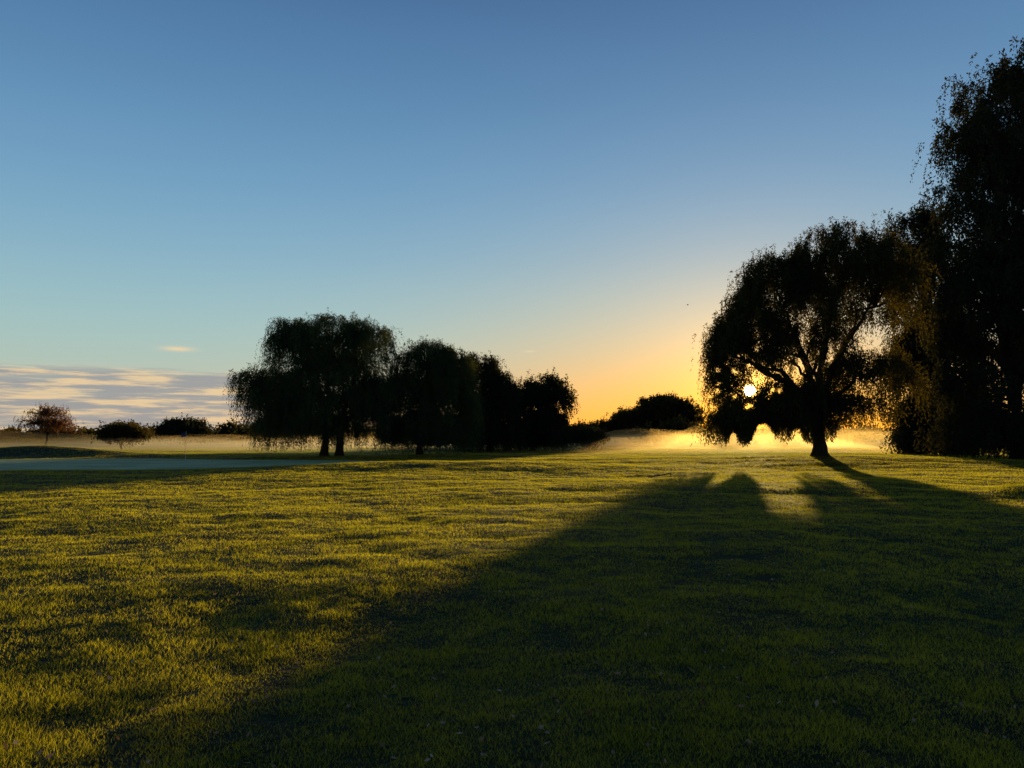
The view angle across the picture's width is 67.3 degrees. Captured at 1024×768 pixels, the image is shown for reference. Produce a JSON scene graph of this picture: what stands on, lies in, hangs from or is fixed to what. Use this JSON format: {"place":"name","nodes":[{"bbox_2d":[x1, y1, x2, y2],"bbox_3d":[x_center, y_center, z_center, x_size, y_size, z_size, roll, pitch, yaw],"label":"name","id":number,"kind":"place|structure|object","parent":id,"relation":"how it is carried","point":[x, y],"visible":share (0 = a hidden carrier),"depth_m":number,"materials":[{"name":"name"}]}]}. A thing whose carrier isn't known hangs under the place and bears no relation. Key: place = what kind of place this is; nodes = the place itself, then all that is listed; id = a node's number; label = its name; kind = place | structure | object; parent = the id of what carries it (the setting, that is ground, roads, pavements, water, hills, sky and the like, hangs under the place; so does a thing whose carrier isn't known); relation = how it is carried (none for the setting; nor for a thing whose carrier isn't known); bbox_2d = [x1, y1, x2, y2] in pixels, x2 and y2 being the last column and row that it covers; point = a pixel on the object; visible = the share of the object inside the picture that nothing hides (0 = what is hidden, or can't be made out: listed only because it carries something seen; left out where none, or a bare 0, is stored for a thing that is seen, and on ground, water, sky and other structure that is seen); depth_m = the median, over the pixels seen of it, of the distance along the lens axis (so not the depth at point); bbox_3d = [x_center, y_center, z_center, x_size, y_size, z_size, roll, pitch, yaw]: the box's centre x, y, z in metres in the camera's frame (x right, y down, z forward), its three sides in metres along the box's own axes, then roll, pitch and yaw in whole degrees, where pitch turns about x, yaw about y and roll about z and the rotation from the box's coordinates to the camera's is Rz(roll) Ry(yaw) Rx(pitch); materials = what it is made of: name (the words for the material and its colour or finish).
{"place":"outdoors","nodes":[
{"label":"outdoors","id":0,"kind":"place"},
{"bbox_2d":[0,439,1023,767],"bbox_3d":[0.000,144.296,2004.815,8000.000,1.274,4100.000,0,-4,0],"label":"ground","id":1,"kind":"structure","parent":0,"point":[566,637],"depth_m":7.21,"materials":[{"name":"green plant"}]},
{"bbox_2d":[13,403,83,444],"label":"autumn tree","id":2,"kind":"object","parent":1,"relation":"on","point":[52,422],"visible":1,"depth_m":148.76,"materials":[{"name":"red plant"}]},
{"bbox_2d":[90,419,154,449],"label":"round bush","id":3,"kind":"object","parent":1,"relation":"on","point":[121,432],"visible":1,"depth_m":127.90,"materials":[{"name":"green plant"}]},
{"bbox_2d":[150,412,215,445],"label":"oak tree","id":4,"kind":"object","parent":1,"relation":"on","point":[173,428],"visible":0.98,"depth_m":186.51,"materials":[{"name":"green plant"}]},
{"bbox_2d":[0,459,387,470],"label":"pond","id":5,"kind":"structure","parent":1,"relation":"on","point":[70,464],"depth_m":52.60,"materials":[{"name":"liquid"}]},
{"bbox_2d":[181,431,186,459],"bbox_3d":[-26.393,4.968,61.803,0.424,2.350,0.067,0,-4,0],"label":"golf flagstick","id":6,"kind":"object","parent":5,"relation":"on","point":[183,434],"visible":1,"depth_m":61.86,"materials":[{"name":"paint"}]},
{"bbox_2d":[223,307,413,455],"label":"willow tree","id":7,"kind":"object","parent":1,"relation":"on","point":[297,397],"visible":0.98,"depth_m":77.26,"materials":[{"name":"green plant"}]},
{"bbox_2d":[368,336,488,455],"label":"willow tree","id":8,"kind":"object","parent":1,"relation":"on","point":[433,386],"visible":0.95,"depth_m":80.62,"materials":[{"name":"green plant"}]},
{"bbox_2d":[0,413,895,444],"bbox_3d":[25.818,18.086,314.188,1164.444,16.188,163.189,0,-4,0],"label":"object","id":9,"kind":"object","parent":1,"relation":"on","point":[676,430],"visible":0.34,"depth_m":260.55,"materials":[{"name":"beige"}]},
{"bbox_2d":[450,350,531,452],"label":"willow tree","id":10,"kind":"object","parent":1,"relation":"on","point":[500,391],"visible":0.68,"depth_m":97.92,"materials":[{"name":"green plant"}]},
{"bbox_2d":[376,418,609,450],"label":"hedge","id":11,"kind":"object","parent":1,"relation":"on","point":[584,436],"visible":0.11,"depth_m":112.56,"materials":[{"name":"green plant"}]},
{"bbox_2d":[1,482,1023,767],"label":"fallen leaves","id":12,"kind":"object","parent":1,"relation":"on","point":[489,638],"visible":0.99,"depth_m":5.86,"materials":[{"name":"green plant"}]},
{"bbox_2d":[506,367,580,451],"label":"oak tree","id":13,"kind":"object","parent":1,"relation":"on","point":[543,398],"visible":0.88,"depth_m":105.59,"materials":[{"name":"green plant"}]},
{"bbox_2d":[575,391,706,442],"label":"oak tree","id":14,"kind":"object","parent":1,"relation":"on","point":[655,409],"visible":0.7,"depth_m":321.41,"materials":[{"name":"green plant"}]},
{"bbox_2d":[627,473,671,476],"bbox_3d":[5.853,3.886,32.932,1.881,0.197,0.621,1,-4,-14],"label":"fallen branch","id":15,"kind":"object","parent":1,"relation":"on","point":[651,476],"visible":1,"depth_m":32.77,"materials":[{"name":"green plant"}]},
{"bbox_2d":[690,214,943,455],"bbox_3d":[22.675,-3.596,58.122,18.144,18.260,12.669,0,-4,0],"label":"willow tree","id":16,"kind":"object","parent":1,"relation":"on","point":[810,408],"visible":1,"depth_m":55.13,"materials":[{"name":"green plant"}]},
{"bbox_2d":[868,194,1005,455],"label":"weeping tree","id":17,"kind":"object","parent":1,"relation":"on","point":[902,438],"visible":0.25,"depth_m":84.66,"materials":[{"name":"green plant"}]},
{"bbox_2d":[909,35,1023,459],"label":"tall weeping tree","id":18,"kind":"object","parent":1,"relation":"on","point":[986,282],"visible":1,"depth_m":61.66,"materials":[{"name":"green plant"}]},
{"bbox_2d":[0,0,1023,431],"label":"sky","id":19,"kind":"structure","parent":0,"point":[540,186],"materials":[{"name":"blue"}]}
]}

